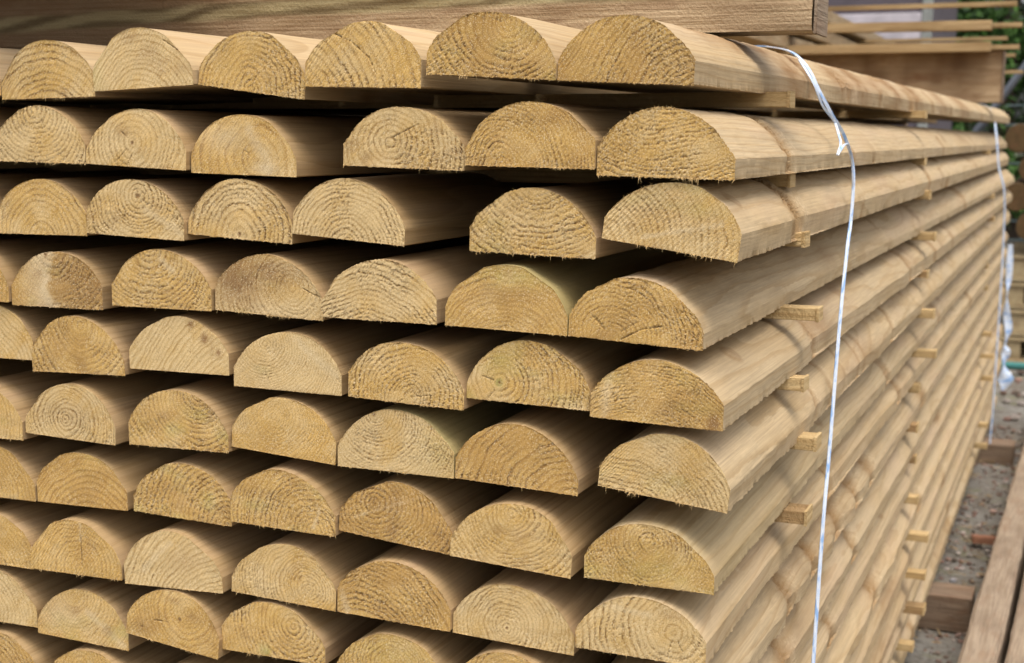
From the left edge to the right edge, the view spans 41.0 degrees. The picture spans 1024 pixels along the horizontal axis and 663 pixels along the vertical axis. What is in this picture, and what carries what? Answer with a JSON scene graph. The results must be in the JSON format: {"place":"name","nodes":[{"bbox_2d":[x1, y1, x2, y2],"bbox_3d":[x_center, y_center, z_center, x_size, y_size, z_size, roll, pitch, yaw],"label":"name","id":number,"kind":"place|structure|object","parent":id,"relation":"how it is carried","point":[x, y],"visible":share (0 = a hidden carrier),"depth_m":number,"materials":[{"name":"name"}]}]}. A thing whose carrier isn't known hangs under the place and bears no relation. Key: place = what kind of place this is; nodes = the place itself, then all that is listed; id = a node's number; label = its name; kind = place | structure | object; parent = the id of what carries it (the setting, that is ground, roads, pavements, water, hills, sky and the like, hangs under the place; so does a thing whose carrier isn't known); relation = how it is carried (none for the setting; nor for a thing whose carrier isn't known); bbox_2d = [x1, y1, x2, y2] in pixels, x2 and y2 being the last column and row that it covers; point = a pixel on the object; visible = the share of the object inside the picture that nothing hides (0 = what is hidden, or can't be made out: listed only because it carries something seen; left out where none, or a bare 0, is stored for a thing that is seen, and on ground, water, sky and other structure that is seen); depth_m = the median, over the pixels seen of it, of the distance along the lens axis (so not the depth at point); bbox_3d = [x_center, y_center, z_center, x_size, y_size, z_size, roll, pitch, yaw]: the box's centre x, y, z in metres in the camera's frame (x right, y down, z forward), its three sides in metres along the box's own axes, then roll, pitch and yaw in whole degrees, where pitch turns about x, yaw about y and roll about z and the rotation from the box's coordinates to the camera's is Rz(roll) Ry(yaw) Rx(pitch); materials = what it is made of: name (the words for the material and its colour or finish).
{"place":"outdoors","nodes":[
{"label":"outdoors","id":0,"kind":"place"},
{"bbox_2d":[828,0,957,129],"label":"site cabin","id":1,"kind":"object","parent":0,"point":[911,15],"visible":0.12,"depth_m":9.50,"materials":[{"name":"white"}]},
{"bbox_2d":[904,154,1023,662],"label":"ground","id":2,"kind":"structure","parent":0,"point":[922,642],"depth_m":3.51,"materials":[{"name":"grey gravel"}]},
{"bbox_2d":[890,395,996,662],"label":"half round rail","id":3,"kind":"object","parent":2,"relation":"on","point":[908,633],"visible":0.28,"depth_m":2.96,"materials":[{"name":"brown wood"}]},
{"bbox_2d":[882,381,996,662],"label":"half round rail","id":4,"kind":"object","parent":3,"relation":"on","point":[898,632],"visible":0.19,"depth_m":2.76,"materials":[{"name":"brown wood"}]},
{"bbox_2d":[868,357,1001,662],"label":"half round rail","id":5,"kind":"object","parent":4,"relation":"on","point":[882,644],"visible":0.2,"depth_m":2.60,"materials":[{"name":"brown wood"}]},
{"bbox_2d":[849,339,1001,662],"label":"half round rail","id":6,"kind":"object","parent":5,"relation":"on","point":[878,616],"visible":0.2,"depth_m":2.34,"materials":[{"name":"brown wood"}]},
{"bbox_2d":[824,322,1002,662],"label":"half round rail","id":7,"kind":"object","parent":6,"relation":"on","point":[849,636],"visible":0.22,"depth_m":2.12,"materials":[{"name":"brown wood"}]},
{"bbox_2d":[796,304,1002,662],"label":"half round rail","id":8,"kind":"object","parent":7,"relation":"on","point":[831,621],"visible":0.23,"depth_m":1.96,"materials":[{"name":"brown wood"}]},
{"bbox_2d":[758,284,1004,662],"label":"half round rail","id":9,"kind":"object","parent":8,"relation":"on","point":[788,642],"visible":0.29,"depth_m":1.78,"materials":[{"name":"brown wood"}]},
{"bbox_2d":[611,265,1005,662],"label":"half round rail","id":10,"kind":"object","parent":9,"relation":"on","point":[759,626],"visible":0.32,"depth_m":1.51,"materials":[{"name":"brown wood"}]},
{"bbox_2d":[575,247,1006,662],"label":"half round rail","id":11,"kind":"object","parent":10,"relation":"on","point":[657,623],"visible":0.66,"depth_m":1.08,"materials":[{"name":"brown wood"}]},
{"bbox_2d":[774,503,812,526],"bbox_3d":[-0.180,0.138,1.423,0.973,0.014,0.032,4,9,22],"label":"spacer stick","id":12,"kind":"object","parent":11,"relation":"on","point":[796,513],"visible":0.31,"depth_m":1.24,"materials":[{"name":"brown wood"}]},
{"bbox_2d":[584,229,1007,594],"bbox_3d":[0.869,-0.087,2.842,0.105,0.051,3.993,4,9,22],"label":"half round rail","id":13,"kind":"object","parent":11,"relation":"on","point":[656,542],"visible":0.68,"depth_m":1.08,"materials":[{"name":"brown wood"}]},
{"bbox_2d":[598,207,1009,513],"bbox_3d":[0.879,-0.152,2.834,0.106,0.057,4.005,10,11,21],"label":"half round rail","id":14,"kind":"object","parent":13,"relation":"on","point":[727,468],"visible":0.69,"depth_m":1.11,"materials":[{"name":"brown wood"}]},
{"bbox_2d":[590,188,1011,430],"bbox_3d":[0.874,-0.214,2.820,0.106,0.052,3.993,5,9,22],"label":"half round rail","id":15,"kind":"object","parent":14,"relation":"on","point":[723,384],"visible":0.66,"depth_m":1.11,"materials":[{"name":"brown wood"}]},
{"bbox_2d":[568,168,1013,350],"bbox_3d":[0.867,-0.272,2.813,0.107,0.051,3.990,7,10,22],"label":"half round rail","id":16,"kind":"object","parent":15,"relation":"on","point":[698,303],"visible":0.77,"depth_m":1.12,"materials":[{"name":"brown wood"}]},
{"bbox_2d":[602,149,1008,264],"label":"half round rail","id":17,"kind":"object","parent":16,"relation":"on","point":[735,221],"visible":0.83,"depth_m":1.06,"materials":[{"name":"brown wood"}]},
{"bbox_2d":[0,161,795,187],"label":"spacer stick","id":18,"kind":"object","parent":17,"relation":"on","point":[543,175],"visible":0.32,"depth_m":1.28,"materials":[{"name":"brown wood"}]},
{"bbox_2d":[596,104,1006,183],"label":"half round rail","id":19,"kind":"object","parent":17,"relation":"on","point":[666,142],"visible":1,"depth_m":1.04,"materials":[{"name":"brown wood"}]},
{"bbox_2d":[15,91,794,108],"bbox_3d":[-0.196,-0.227,1.359,0.950,0.014,0.021,4,9,23],"label":"spacer stick","id":20,"kind":"object","parent":19,"relation":"on","point":[710,100],"visible":0.76,"depth_m":1.25,"materials":[{"name":"brown wood"}]},
{"bbox_2d":[557,14,1009,123],"bbox_3d":[0.848,-0.461,2.782,0.105,0.051,3.964,6,10,22],"label":"half round rail","id":21,"kind":"object","parent":19,"relation":"on","point":[629,50],"visible":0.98,"depth_m":1.05,"materials":[{"name":"brown wood"}]},
{"bbox_2d":[790,50,1005,103],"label":"timber beam","id":22,"kind":"structure","parent":21,"relation":"on","point":[976,77],"depth_m":3.73,"materials":[{"name":"brown wood"}]},
{"bbox_2d":[991,44,1019,49],"bbox_3d":[0.907,-0.783,3.828,0.960,0.016,0.027,3,9,22],"label":"spacer stick","id":23,"kind":"object","parent":22,"relation":"on","point":[1005,47],"visible":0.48,"depth_m":3.65,"materials":[{"name":"brown wood"}]},
{"bbox_2d":[722,35,815,49],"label":"flat rail","id":24,"kind":"object","parent":23,"relation":"on","point":[782,41],"visible":0.09,"depth_m":3.66,"materials":[{"name":"brown wood"}]},
{"bbox_2d":[827,20,992,32],"bbox_3d":[0.861,-0.840,3.798,0.890,0.027,0.040,4,9,22],"label":"spacer stick","id":25,"kind":"object","parent":24,"relation":"on","point":[936,26],"visible":0.66,"depth_m":3.69,"materials":[{"name":"brown wood"}]},
{"bbox_2d":[768,41,991,54],"bbox_3d":[0.862,-0.783,3.810,0.890,0.027,0.039,4,9,22],"label":"spacer stick","id":26,"kind":"object","parent":23,"relation":"on","point":[892,48],"visible":0.65,"depth_m":3.73,"materials":[{"name":"brown wood"}]},
{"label":"flat rail","id":27,"kind":"object","parent":22,"relation":"on","visible":0},
{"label":"flat rail","id":28,"kind":"object","parent":27,"relation":"on","visible":0},
{"bbox_2d":[828,1,1017,10],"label":"spacer stick","id":29,"kind":"object","parent":28,"relation":"on","point":[930,6],"visible":0.69,"depth_m":3.72,"materials":[{"name":"brown wood"}]},
{"bbox_2d":[716,110,927,118],"bbox_3d":[0.206,-0.366,2.315,0.954,0.012,0.031,4,9,23],"label":"spacer stick","id":30,"kind":"object","parent":19,"relation":"on","point":[853,114],"visible":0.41,"depth_m":2.17,"materials":[{"name":"brown wood"}]},
{"bbox_2d":[764,304,822,321],"bbox_3d":[-0.179,-0.043,1.394,0.976,0.012,0.024,3,9,21],"label":"spacer stick","id":31,"kind":"object","parent":15,"relation":"on","point":[800,312],"visible":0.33,"depth_m":1.22,"materials":[{"name":"brown wood"}]},
{"bbox_2d":[981,331,991,336],"bbox_3d":[0.849,-0.021,3.906,0.982,0.013,0.022,4,9,22],"label":"spacer stick","id":32,"kind":"object","parent":8,"relation":"on","point":[987,333],"visible":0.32,"depth_m":3.72,"materials":[{"name":"brown wood"}]},
{"bbox_2d":[0,623,86,662],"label":"half round rail","id":33,"kind":"object","parent":32,"relation":"on","point":[23,644],"visible":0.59,"depth_m":1.28,"materials":[{"name":"brown wood"}]},
{"bbox_2d":[0,564,95,627],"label":"half round rail","id":34,"kind":"object","parent":33,"relation":"on","point":[26,595],"visible":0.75,"depth_m":1.27,"materials":[{"name":"brown wood"}]},
{"bbox_2d":[0,499,94,568],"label":"half round rail","id":35,"kind":"object","parent":34,"relation":"on","point":[24,524],"visible":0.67,"depth_m":1.26,"materials":[{"name":"brown wood"}]},
{"bbox_2d":[0,435,99,501],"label":"half round rail","id":36,"kind":"object","parent":35,"relation":"on","point":[24,463],"visible":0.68,"depth_m":1.25,"materials":[{"name":"brown wood"}]},
{"bbox_2d":[0,370,99,440],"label":"half round rail","id":37,"kind":"object","parent":36,"relation":"on","point":[21,392],"visible":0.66,"depth_m":1.25,"materials":[{"name":"brown wood"}]},
{"bbox_2d":[0,302,122,361],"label":"half round rail","id":38,"kind":"object","parent":37,"relation":"on","point":[22,327],"visible":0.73,"depth_m":1.23,"materials":[{"name":"brown wood"}]},
{"bbox_2d":[0,234,164,301],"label":"half round rail","id":39,"kind":"object","parent":38,"relation":"on","point":[16,254],"visible":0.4,"depth_m":1.29,"materials":[{"name":"brown wood"}]},
{"bbox_2d":[0,170,142,201],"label":"half round rail","id":40,"kind":"object","parent":39,"relation":"on","point":[8,182],"visible":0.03,"depth_m":1.32,"materials":[{"name":"brown wood"}]},
{"bbox_2d":[0,106,24,126],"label":"half round rail","id":41,"kind":"object","parent":40,"relation":"on","point":[6,112],"visible":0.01,"depth_m":1.26,"materials":[{"name":"brown wood"}]},
{"bbox_2d":[0,48,375,112],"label":"half round rail","id":42,"kind":"object","parent":41,"relation":"on","point":[7,55],"visible":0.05,"depth_m":1.33,"materials":[{"name":"brown wood"}]},
{"bbox_2d":[54,640,193,662],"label":"half round rail","id":43,"kind":"object","parent":32,"relation":"on","point":[149,651],"visible":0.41,"depth_m":1.25,"materials":[{"name":"brown wood"}]},
{"bbox_2d":[38,577,159,650],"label":"half round rail","id":44,"kind":"object","parent":43,"relation":"on","point":[94,610],"visible":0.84,"depth_m":1.24,"materials":[{"name":"brown wood"}]},
{"bbox_2d":[30,507,183,581],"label":"half round rail","id":45,"kind":"object","parent":44,"relation":"on","point":[97,542],"visible":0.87,"depth_m":1.23,"materials":[{"name":"brown wood"}]},
{"bbox_2d":[37,441,201,510],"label":"half round rail","id":46,"kind":"object","parent":45,"relation":"on","point":[104,476],"visible":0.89,"depth_m":1.22,"materials":[{"name":"brown wood"}]},
{"bbox_2d":[25,370,218,445],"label":"half round rail","id":47,"kind":"object","parent":46,"relation":"on","point":[98,409],"visible":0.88,"depth_m":1.21,"materials":[{"name":"brown wood"}]},
{"bbox_2d":[31,306,196,375],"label":"half round rail","id":48,"kind":"object","parent":47,"relation":"on","point":[98,342],"visible":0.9,"depth_m":1.20,"materials":[{"name":"brown wood"}]},
{"bbox_2d":[11,237,236,309],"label":"half round rail","id":49,"kind":"object","parent":48,"relation":"on","point":[79,279],"visible":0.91,"depth_m":1.20,"materials":[{"name":"brown wood"}]},
{"bbox_2d":[0,173,218,235],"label":"half round rail","id":50,"kind":"object","parent":49,"relation":"on","point":[57,206],"visible":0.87,"depth_m":1.20,"materials":[{"name":"brown wood"}]},
{"bbox_2d":[0,105,295,164],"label":"half round rail","id":51,"kind":"object","parent":50,"relation":"on","point":[49,134],"visible":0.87,"depth_m":1.18,"materials":[{"name":"brown wood"}]},
{"bbox_2d":[1,40,497,111],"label":"half round rail","id":52,"kind":"object","parent":51,"relation":"on","point":[46,70],"visible":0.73,"depth_m":1.18,"materials":[{"name":"brown wood"}]},
{"bbox_2d":[178,651,301,662],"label":"half round rail","id":53,"kind":"object","parent":32,"relation":"on","point":[235,657],"visible":0.02,"depth_m":1.23,"materials":[{"name":"brown wood"}]},
{"bbox_2d":[126,587,259,659],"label":"half round rail","id":54,"kind":"object","parent":53,"relation":"on","point":[192,621],"visible":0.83,"depth_m":1.19,"materials":[{"name":"brown wood"}]},
{"bbox_2d":[124,519,292,593],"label":"half round rail","id":55,"kind":"object","parent":54,"relation":"on","point":[193,555],"visible":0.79,"depth_m":1.19,"materials":[{"name":"brown wood"}]},
{"bbox_2d":[134,448,293,526],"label":"half round rail","id":56,"kind":"object","parent":55,"relation":"on","point":[200,486],"visible":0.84,"depth_m":1.18,"materials":[{"name":"brown wood"}]},
{"bbox_2d":[128,374,290,453],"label":"half round rail","id":57,"kind":"object","parent":56,"relation":"on","point":[202,415],"visible":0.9,"depth_m":1.17,"materials":[{"name":"brown wood"}]},
{"bbox_2d":[129,310,334,375],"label":"half round rail","id":58,"kind":"object","parent":57,"relation":"on","point":[216,342],"visible":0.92,"depth_m":1.16,"materials":[{"name":"brown wood"}]},
{"bbox_2d":[112,238,354,310],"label":"half round rail","id":59,"kind":"object","parent":58,"relation":"on","point":[187,277],"visible":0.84,"depth_m":1.16,"materials":[{"name":"brown wood"}]},
{"bbox_2d":[86,175,282,240],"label":"half round rail","id":60,"kind":"object","parent":59,"relation":"on","point":[154,208],"visible":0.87,"depth_m":1.16,"materials":[{"name":"brown wood"}]},
{"bbox_2d":[86,109,364,170],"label":"half round rail","id":61,"kind":"object","parent":60,"relation":"on","point":[156,139],"visible":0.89,"depth_m":1.14,"materials":[{"name":"brown wood"}]},
{"bbox_2d":[93,27,500,108],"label":"half round rail","id":62,"kind":"object","parent":61,"relation":"on","point":[144,60],"visible":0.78,"depth_m":1.13,"materials":[{"name":"brown wood"}]},
{"bbox_2d":[303,652,343,662],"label":"half round rail","id":63,"kind":"object","parent":32,"relation":"on","point":[336,659],"visible":0.01,"depth_m":1.22,"materials":[{"name":"brown wood"}]},
{"bbox_2d":[221,597,384,662],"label":"half round rail","id":64,"kind":"object","parent":63,"relation":"on","point":[269,627],"visible":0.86,"depth_m":1.16,"materials":[{"name":"brown wood"}]},
{"bbox_2d":[232,531,397,611],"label":"half round rail","id":65,"kind":"object","parent":64,"relation":"on","point":[305,569],"visible":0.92,"depth_m":1.15,"materials":[{"name":"brown wood"}]},
{"bbox_2d":[230,458,397,536],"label":"half round rail","id":66,"kind":"object","parent":65,"relation":"on","point":[303,496],"visible":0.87,"depth_m":1.14,"materials":[{"name":"brown wood"}]},
{"bbox_2d":[232,391,396,466],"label":"half round rail","id":67,"kind":"object","parent":66,"relation":"on","point":[314,427],"visible":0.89,"depth_m":1.13,"materials":[{"name":"brown wood"}]},
{"bbox_2d":[234,318,444,395],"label":"half round rail","id":68,"kind":"object","parent":67,"relation":"on","point":[322,357],"visible":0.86,"depth_m":1.13,"materials":[{"name":"brown wood"}]},
{"bbox_2d":[215,236,469,320],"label":"half round rail","id":69,"kind":"object","parent":68,"relation":"on","point":[297,283],"visible":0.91,"depth_m":1.12,"materials":[{"name":"brown wood"}]},
{"bbox_2d":[188,167,537,244],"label":"half round rail","id":70,"kind":"object","parent":69,"relation":"on","point":[258,209],"visible":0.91,"depth_m":1.12,"materials":[{"name":"brown wood"}]},
{"bbox_2d":[191,114,428,176],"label":"half round rail","id":71,"kind":"object","parent":70,"relation":"on","point":[276,146],"visible":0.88,"depth_m":1.12,"materials":[{"name":"brown wood"}]},
{"bbox_2d":[198,30,907,125],"bbox_3d":[0.559,-0.480,2.927,0.102,0.050,4.006,11,12,21],"label":"half round rail","id":72,"kind":"object","parent":71,"relation":"on","point":[260,62],"visible":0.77,"depth_m":1.10,"materials":[{"name":"brown wood"}]},
{"bbox_2d":[997,244,1013,389],"bbox_3d":[1.598,-0.044,4.409,0.048,0.474,0.019,0,8,-2],"label":"strap offcut","id":73,"kind":"object","parent":5,"relation":"attached to","point":[1005,378],"visible":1,"depth_m":4.41,"materials":[{"name":"white plastic"}]},
{"bbox_2d":[917,582,974,632],"bbox_3d":[0.490,0.530,2.914,0.933,0.073,0.092,4,9,22],"label":"ground bearer","id":74,"kind":"object","parent":2,"relation":"on","point":[949,606],"visible":0.11,"depth_m":2.72,"materials":[{"name":"brown wood"}]},
{"bbox_2d":[952,0,1023,238],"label":"tree","id":75,"kind":"object","parent":2,"relation":"on","point":[1006,15],"visible":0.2,"depth_m":12.67,"materials":[{"name":"green plant"}]},
{"bbox_2d":[957,446,1023,662],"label":"sleeper","id":76,"kind":"object","parent":2,"relation":"on","point":[987,637],"visible":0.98,"depth_m":2.65,"materials":[{"name":"brown wood"}]},
{"bbox_2d":[975,438,1015,466],"bbox_3d":[1.085,0.345,4.311,0.933,0.074,0.092,4,9,22],"label":"ground bearer","id":77,"kind":"object","parent":2,"relation":"on","point":[1000,452],"visible":0.18,"depth_m":4.12,"materials":[{"name":"brown wood"}]},
{"bbox_2d":[1005,576,1023,662],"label":"sleeper","id":78,"kind":"object","parent":2,"relation":"on","point":[1015,653],"visible":1,"depth_m":2.38,"materials":[{"name":"brown wood"}]},
{"bbox_2d":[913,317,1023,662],"bbox_3d":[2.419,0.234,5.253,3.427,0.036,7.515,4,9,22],"label":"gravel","id":79,"kind":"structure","parent":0,"point":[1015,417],"depth_m":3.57,"materials":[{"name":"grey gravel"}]},
{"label":"half round rail","id":80,"kind":"object","parent":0,"visible":0},
{"bbox_2d":[337,620,492,662],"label":"half round rail","id":81,"kind":"object","parent":80,"relation":"on","point":[386,641],"visible":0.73,"depth_m":1.12,"materials":[{"name":"brown wood"}]},
{"bbox_2d":[337,544,505,631],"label":"half round rail","id":82,"kind":"object","parent":81,"relation":"on","point":[409,585],"visible":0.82,"depth_m":1.11,"materials":[{"name":"brown wood"}]},
{"bbox_2d":[339,472,515,554],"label":"half round rail","id":83,"kind":"object","parent":82,"relation":"on","point":[429,513],"visible":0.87,"depth_m":1.10,"materials":[{"name":"brown wood"}]},
{"bbox_2d":[337,400,533,479],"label":"half round rail","id":84,"kind":"object","parent":83,"relation":"on","point":[404,438],"visible":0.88,"depth_m":1.09,"materials":[{"name":"brown wood"}]},
{"bbox_2d":[348,325,531,409],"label":"half round rail","id":85,"kind":"object","parent":84,"relation":"on","point":[434,367],"visible":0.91,"depth_m":1.08,"materials":[{"name":"brown wood"}]},
{"bbox_2d":[321,244,539,324],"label":"half round rail","id":86,"kind":"object","parent":85,"relation":"on","point":[417,287],"visible":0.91,"depth_m":1.08,"materials":[{"name":"brown wood"}]},
{"bbox_2d":[292,173,576,246],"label":"half round rail","id":87,"kind":"object","parent":86,"relation":"on","point":[403,210],"visible":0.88,"depth_m":1.09,"materials":[{"name":"brown wood"}]},
{"bbox_2d":[343,106,526,172],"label":"half round rail","id":88,"kind":"object","parent":87,"relation":"on","point":[406,137],"visible":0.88,"depth_m":1.05,"materials":[{"name":"brown wood"}]},
{"bbox_2d":[305,21,936,123],"bbox_3d":[0.643,-0.475,2.870,0.102,0.051,3.976,5,9,22],"label":"half round rail","id":89,"kind":"object","parent":88,"relation":"on","point":[370,55],"visible":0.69,"depth_m":1.06,"materials":[{"name":"brown wood"}]},
{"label":"half round rail","id":90,"kind":"object","parent":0,"visible":0},
{"bbox_2d":[467,640,617,662],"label":"half round rail","id":91,"kind":"object","parent":90,"relation":"on","point":[493,651],"visible":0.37,"depth_m":1.09,"materials":[{"name":"brown wood"}]},
{"bbox_2d":[453,567,621,655],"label":"half round rail","id":92,"kind":"object","parent":91,"relation":"on","point":[530,609],"visible":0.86,"depth_m":1.08,"materials":[{"name":"brown wood"}]},
{"bbox_2d":[450,481,648,578],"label":"half round rail","id":93,"kind":"object","parent":92,"relation":"on","point":[547,532],"visible":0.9,"depth_m":1.06,"materials":[{"name":"brown wood"}]},
{"bbox_2d":[455,405,651,495],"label":"half round rail","id":94,"kind":"object","parent":93,"relation":"on","point":[565,451],"visible":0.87,"depth_m":1.06,"materials":[{"name":"brown wood"}]},
{"bbox_2d":[466,333,661,410],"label":"half round rail","id":95,"kind":"object","parent":94,"relation":"on","point":[562,371],"visible":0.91,"depth_m":1.04,"materials":[{"name":"brown wood"}]},
{"bbox_2d":[445,247,692,336],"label":"half round rail","id":96,"kind":"object","parent":95,"relation":"on","point":[541,294],"visible":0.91,"depth_m":1.04,"materials":[{"name":"brown wood"}]},
{"bbox_2d":[469,179,654,259],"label":"half round rail","id":97,"kind":"object","parent":96,"relation":"on","point":[565,221],"visible":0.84,"depth_m":1.03,"materials":[{"name":"brown wood"}]},
{"bbox_2d":[465,101,640,170],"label":"half round rail","id":98,"kind":"object","parent":97,"relation":"on","point":[541,135],"visible":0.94,"depth_m":1.01,"materials":[{"name":"brown wood"}]},
{"bbox_2d":[426,11,970,121],"bbox_3d":[0.745,-0.472,2.826,0.108,0.056,3.978,7,10,22],"label":"half round rail","id":99,"kind":"object","parent":98,"relation":"on","point":[494,46],"visible":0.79,"depth_m":1.01,"materials":[{"name":"brown wood"}]},
{"bbox_2d":[0,0,828,48],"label":"timber beam","id":100,"kind":"structure","parent":99,"relation":"on","point":[23,23],"depth_m":1.28,"materials":[{"name":"brown wood"}]},
{"bbox_2d":[755,45,854,662],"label":"packing strap","id":101,"kind":"object","parent":99,"relation":"attached to","point":[819,93],"visible":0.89,"depth_m":1.35,"materials":[{"name":"white plastic"}]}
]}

